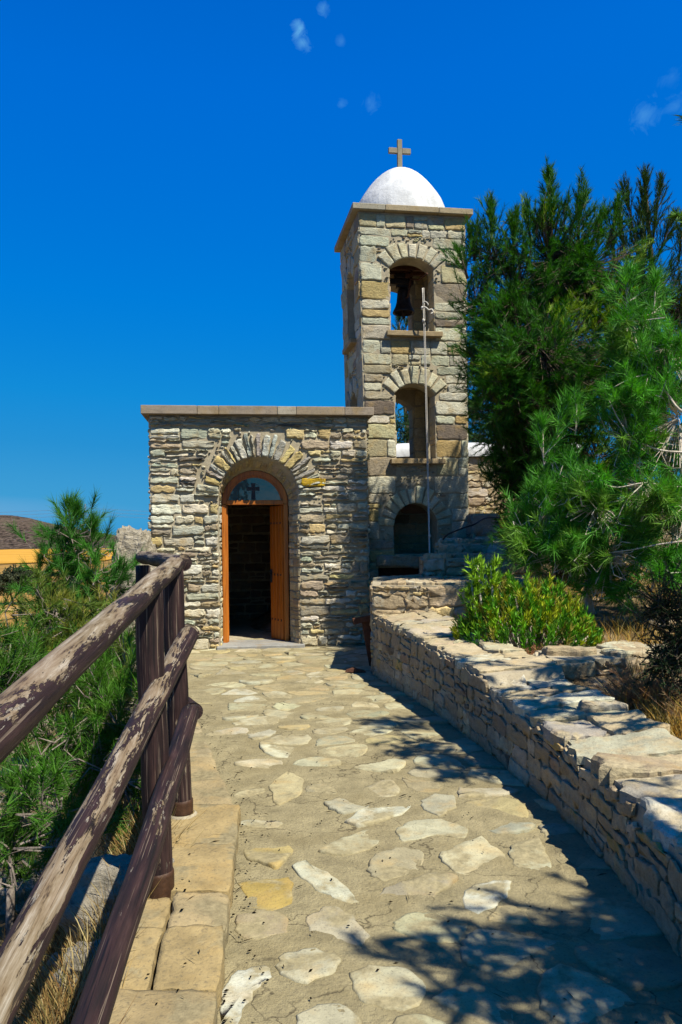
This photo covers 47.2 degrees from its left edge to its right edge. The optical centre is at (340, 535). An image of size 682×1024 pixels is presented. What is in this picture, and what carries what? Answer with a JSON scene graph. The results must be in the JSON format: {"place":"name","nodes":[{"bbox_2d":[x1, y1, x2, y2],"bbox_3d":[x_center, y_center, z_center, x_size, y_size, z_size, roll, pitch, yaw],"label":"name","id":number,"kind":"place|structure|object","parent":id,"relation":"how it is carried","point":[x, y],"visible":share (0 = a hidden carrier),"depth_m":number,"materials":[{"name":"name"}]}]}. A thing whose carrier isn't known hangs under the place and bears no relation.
{"place":"outdoors","nodes":[
{"label":"outdoors","id":0,"kind":"place"},
{"bbox_2d":[0,593,103,626],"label":"fallow field","id":1,"kind":"structure","parent":0,"point":[14,605],"depth_m":95.05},
{"bbox_2d":[0,564,41,603],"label":"olive tree","id":2,"kind":"object","parent":1,"relation":"on","point":[6,577],"visible":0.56,"depth_m":98.97,"materials":[{"name":"green plant"}]},
{"bbox_2d":[0,548,112,563],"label":"grain field","id":3,"kind":"structure","parent":0,"point":[12,555],"depth_m":393.69,"materials":[{"name":"yellow plant"}]},
{"bbox_2d":[0,515,115,549],"bbox_3d":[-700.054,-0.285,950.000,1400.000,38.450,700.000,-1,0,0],"label":"hill","id":4,"kind":"structure","parent":0,"point":[11,541],"depth_m":765.84,"materials":[{"name":"brown soil"}]},
{"bbox_2d":[0,504,148,527],"bbox_3d":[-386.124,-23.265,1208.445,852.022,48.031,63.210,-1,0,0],"label":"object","id":5,"kind":"object","parent":4,"relation":"on","point":[84,514],"visible":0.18,"depth_m":1183.62,"materials":[{"name":"metal"}]},
{"bbox_2d":[0,515,681,1023],"bbox_3d":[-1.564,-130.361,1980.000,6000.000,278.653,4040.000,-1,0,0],"label":"ground","id":6,"kind":"structure","parent":0,"point":[264,623],"depth_m":8.21,"materials":[{"name":"brown soil"}]},
{"bbox_2d":[0,868,42,915],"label":"boulder","id":7,"kind":"object","parent":6,"relation":"on","point":[17,893],"visible":0.2,"depth_m":5.83,"materials":[{"name":"grey stone"}]},
{"bbox_2d":[0,754,52,792],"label":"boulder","id":8,"kind":"object","parent":6,"relation":"on","point":[21,769],"visible":0.01,"depth_m":8.86,"materials":[{"name":"grey stone"}]},
{"bbox_2d":[41,945,66,979],"bbox_3d":[-1.534,2.529,4.599,0.362,0.276,0.331,-1,0,21],"label":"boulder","id":9,"kind":"object","parent":6,"relation":"on","point":[54,958],"visible":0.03,"depth_m":4.53,"materials":[{"name":"grey stone"}]},
{"bbox_2d":[0,568,133,935],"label":"pine tree","id":10,"kind":"object","parent":6,"relation":"on","point":[17,841],"visible":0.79,"depth_m":4.16,"materials":[{"name":"green plant"}]},
{"bbox_2d":[0,564,136,846],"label":"pine tree","id":11,"kind":"object","parent":6,"relation":"on","point":[69,611],"visible":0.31,"depth_m":6.27,"materials":[{"name":"green plant"}]},
{"bbox_2d":[2,487,145,791],"bbox_3d":[-2.606,1.080,8.031,1.590,3.260,1.287,-1,0,-30],"label":"pine tree","id":12,"kind":"object","parent":6,"relation":"on","point":[70,556],"visible":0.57,"depth_m":7.96,"materials":[{"name":"green plant"}]},
{"bbox_2d":[51,939,100,996],"bbox_3d":[-0.971,1.732,3.094,0.342,0.235,0.266,-1,0,0],"label":"boulder","id":13,"kind":"object","parent":6,"relation":"on","point":[76,959],"visible":0.18,"depth_m":3.05,"materials":[{"name":"grey stone"}]},
{"bbox_2d":[0,611,164,853],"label":"pine tree","id":14,"kind":"object","parent":6,"relation":"on","point":[103,728],"visible":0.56,"depth_m":4.85,"materials":[{"name":"green plant"}]},
{"bbox_2d":[0,551,202,1023],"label":"wooden railing","id":15,"kind":"object","parent":6,"relation":"on","point":[157,734],"visible":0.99,"depth_m":2.40,"materials":[{"name":"paint"}]},
{"bbox_2d":[0,703,207,1023],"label":"dry grass","id":16,"kind":"structure","parent":6,"relation":"on","point":[54,1006],"depth_m":3.12,"materials":[{"name":"plant"}]},
{"bbox_2d":[59,853,174,941],"bbox_3d":[-1.070,1.748,3.718,0.642,0.477,0.567,-1,0,0],"label":"boulder","id":17,"kind":"object","parent":6,"relation":"on","point":[95,873],"visible":0.26,"depth_m":3.54,"materials":[{"name":"grey stone"}]},
{"bbox_2d":[110,525,157,661],"bbox_3d":[-2.928,0.954,11.083,0.679,2.209,1.007,-1,0,0],"label":"rock outcrop","id":18,"kind":"object","parent":6,"relation":"on","point":[130,540],"visible":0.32,"depth_m":10.82,"materials":[{"name":"grey stone"}]},
{"bbox_2d":[109,702,240,1023],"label":"kerb","id":19,"kind":"structure","parent":6,"relation":"on","point":[171,939],"depth_m":3.16,"materials":[{"name":"stone"}]},
{"bbox_2d":[391,316,408,442],"bbox_3d":[2.146,-3.743,26.837,1.749,8.353,2.396,-1,0,-45],"label":"pine tree","id":20,"kind":"object","parent":6,"relation":"on","point":[398,319],"visible":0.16,"depth_m":26.98,"materials":[{"name":"green plant"}]},
{"bbox_2d":[395,359,500,443],"bbox_3d":[2.935,-2.266,21.076,5.208,5.458,2.330,-1,0,0],"label":"pine tree","id":21,"kind":"object","parent":6,"relation":"on","point":[403,433],"visible":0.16,"depth_m":20.74,"materials":[{"name":"green plant"}]},
{"bbox_2d":[466,513,499,538],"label":"stone pier","id":22,"kind":"structure","parent":6,"relation":"on","point":[480,529],"depth_m":11.96,"materials":[{"name":"grey stone"}]},
{"bbox_2d":[396,443,579,518],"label":"boundary wall","id":23,"kind":"structure","parent":6,"relation":"on","point":[478,495],"depth_m":17.08,"materials":[{"name":"stone"}]},
{"bbox_2d":[475,508,510,536],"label":"dry weeds","id":24,"kind":"object","parent":6,"relation":"on","point":[499,520],"visible":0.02,"depth_m":15.06,"materials":[{"name":"plant"}]},
{"bbox_2d":[371,610,681,958],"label":"stone wall","id":25,"kind":"structure","parent":6,"relation":"on","point":[600,771],"depth_m":4.85,"materials":[{"name":"beige stone"}]},
{"bbox_2d":[449,552,605,652],"bbox_3d":[1.796,0.653,7.539,1.537,1.020,1.064,-1,0,0],"label":"succulent bush","id":26,"kind":"object","parent":6,"relation":"on","point":[509,614],"visible":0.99,"depth_m":7.36,"materials":[{"name":"green plant"}]},
{"bbox_2d":[522,643,558,654],"bbox_3d":[1.860,1.089,7.050,0.816,0.320,0.745,-1,0,28],"label":"dry bush","id":27,"kind":"object","parent":6,"relation":"on","point":[532,649],"visible":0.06,"depth_m":7.11,"materials":[{"name":"plant"}]},
{"bbox_2d":[436,154,680,585],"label":"pine tree","id":28,"kind":"object","parent":6,"relation":"on","point":[530,366],"visible":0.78,"depth_m":9.91,"materials":[{"name":"green plant"}]},
{"bbox_2d":[483,257,681,618],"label":"pine tree","id":29,"kind":"object","parent":6,"relation":"on","point":[579,505],"visible":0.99,"depth_m":8.10,"materials":[{"name":"green plant"}]},
{"bbox_2d":[533,640,681,682],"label":"garden wall","id":30,"kind":"structure","parent":6,"relation":"on","point":[576,662],"depth_m":6.47,"materials":[{"name":"stone"}]},
{"bbox_2d":[540,563,681,738],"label":"dry scrub","id":31,"kind":"object","parent":6,"relation":"on","point":[677,726],"visible":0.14,"depth_m":5.79,"materials":[{"name":"plant"}]},
{"bbox_2d":[589,654,681,713],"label":"dry bush","id":32,"kind":"object","parent":6,"relation":"on","point":[636,690],"visible":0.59,"depth_m":5.79,"materials":[{"name":"plant"}]},
{"bbox_2d":[603,161,681,517],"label":"pine tree","id":33,"kind":"object","parent":6,"relation":"on","point":[644,213],"visible":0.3,"depth_m":12.93,"materials":[{"name":"green plant"}]},
{"bbox_2d":[615,559,681,705],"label":"juniper","id":34,"kind":"object","parent":6,"relation":"on","point":[663,608],"visible":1,"depth_m":5.28,"materials":[{"name":"green plant"}]},
{"bbox_2d":[639,674,681,730],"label":"dry bush","id":35,"kind":"object","parent":6,"relation":"on","point":[672,704],"visible":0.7,"depth_m":5.12,"materials":[{"name":"plant"}]},
{"bbox_2d":[658,115,681,268],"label":"pine tree","id":36,"kind":"object","parent":6,"relation":"on","point":[675,214],"visible":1,"depth_m":4.52,"materials":[{"name":"green plant"}]},
{"bbox_2d":[0,0,681,534],"label":"sky","id":37,"kind":"structure","parent":0,"point":[180,180],"materials":[{"name":"blue"}]},
{"bbox_2d":[187,638,681,1023],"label":"path","id":38,"kind":"structure","parent":0,"point":[464,964],"depth_m":3.74,"materials":[{"name":"beige stone"}]},
{"bbox_2d":[140,405,373,649],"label":"chapel","id":39,"kind":"structure","parent":38,"relation":"on","point":[255,511],"depth_m":11.65,"materials":[{"name":"stone"}]},
{"bbox_2d":[226,506,229,641],"bbox_3d":[-1.773,0.586,12.092,0.050,2.070,0.425,-1,0,-14],"label":"door","id":40,"kind":"structure","parent":39,"relation":"in","point":[226,506],"depth_m":11.89,"materials":[{"name":"brown wood"}]},
{"bbox_2d":[269,505,284,639],"bbox_3d":[-1.020,0.577,12.153,0.104,2.070,0.425,-1,0,-31],"label":"door","id":41,"kind":"structure","parent":39,"relation":"in","point":[276,572],"depth_m":12.14,"materials":[{"name":"brown wood"}]},
{"bbox_2d":[345,667,365,671],"bbox_3d":[0.171,1.611,9.344,0.260,0.052,0.105,-1,0,0],"label":"iron scrap","id":42,"kind":"object","parent":38,"relation":"on","point":[353,669],"visible":1,"depth_m":9.30,"materials":[{"name":"brown metal"}]},
{"bbox_2d":[352,615,371,665],"bbox_3d":[0.316,1.331,9.732,0.345,0.703,0.095,-1,0,0],"label":"rusty stand","id":43,"kind":"object","parent":38,"relation":"on","point":[364,621],"visible":0.45,"depth_m":9.72,"materials":[{"name":"metal"}]},
{"bbox_2d":[334,139,472,612],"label":"bell tower","id":44,"kind":"structure","parent":38,"relation":"on","point":[399,215],"depth_m":12.37,"materials":[{"name":"stone"}]},
{"bbox_2d":[389,266,427,298],"bbox_3d":[1.051,-4.197,12.816,0.920,0.571,0.962,-1,0,-9],"label":"bell support","id":45,"kind":"object","parent":44,"relation":"attached to","point":[410,272],"visible":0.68,"depth_m":13.03,"materials":[{"name":"metal"}]},
{"bbox_2d":[389,273,414,319],"bbox_3d":[1.007,-4.002,13.113,0.456,0.760,0.372,-1,0,-9],"label":"bell","id":46,"kind":"object","parent":45,"relation":"hanging from","point":[403,306],"visible":0.98,"depth_m":13.05,"materials":[{"name":"brown metal"}]},
{"bbox_2d":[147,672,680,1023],"bbox_3d":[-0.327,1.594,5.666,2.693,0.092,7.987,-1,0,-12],"label":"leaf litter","id":47,"kind":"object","parent":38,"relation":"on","point":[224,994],"visible":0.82,"depth_m":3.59,"materials":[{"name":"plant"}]},
{"bbox_2d":[369,537,541,671],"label":"stone terrace","id":48,"kind":"structure","parent":38,"relation":"on","point":[436,582],"depth_m":9.33,"materials":[{"name":"beige stone"}]},
{"bbox_2d":[421,288,433,552],"bbox_3d":[1.347,-1.657,11.734,0.205,4.423,0.987,-1,0,0],"label":"bell rope","id":49,"kind":"object","parent":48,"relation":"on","point":[423,307],"visible":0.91,"depth_m":12.08,"materials":[{"name":"white fabric"}]},
{"bbox_2d":[442,517,498,539],"bbox_3d":[1.914,-0.098,10.977,0.987,0.321,0.287,-1,0,-24],"label":"cable","id":50,"kind":"object","parent":48,"relation":"on","point":[445,536],"visible":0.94,"depth_m":10.84,"materials":[{"name":"black rubber"}]}
]}

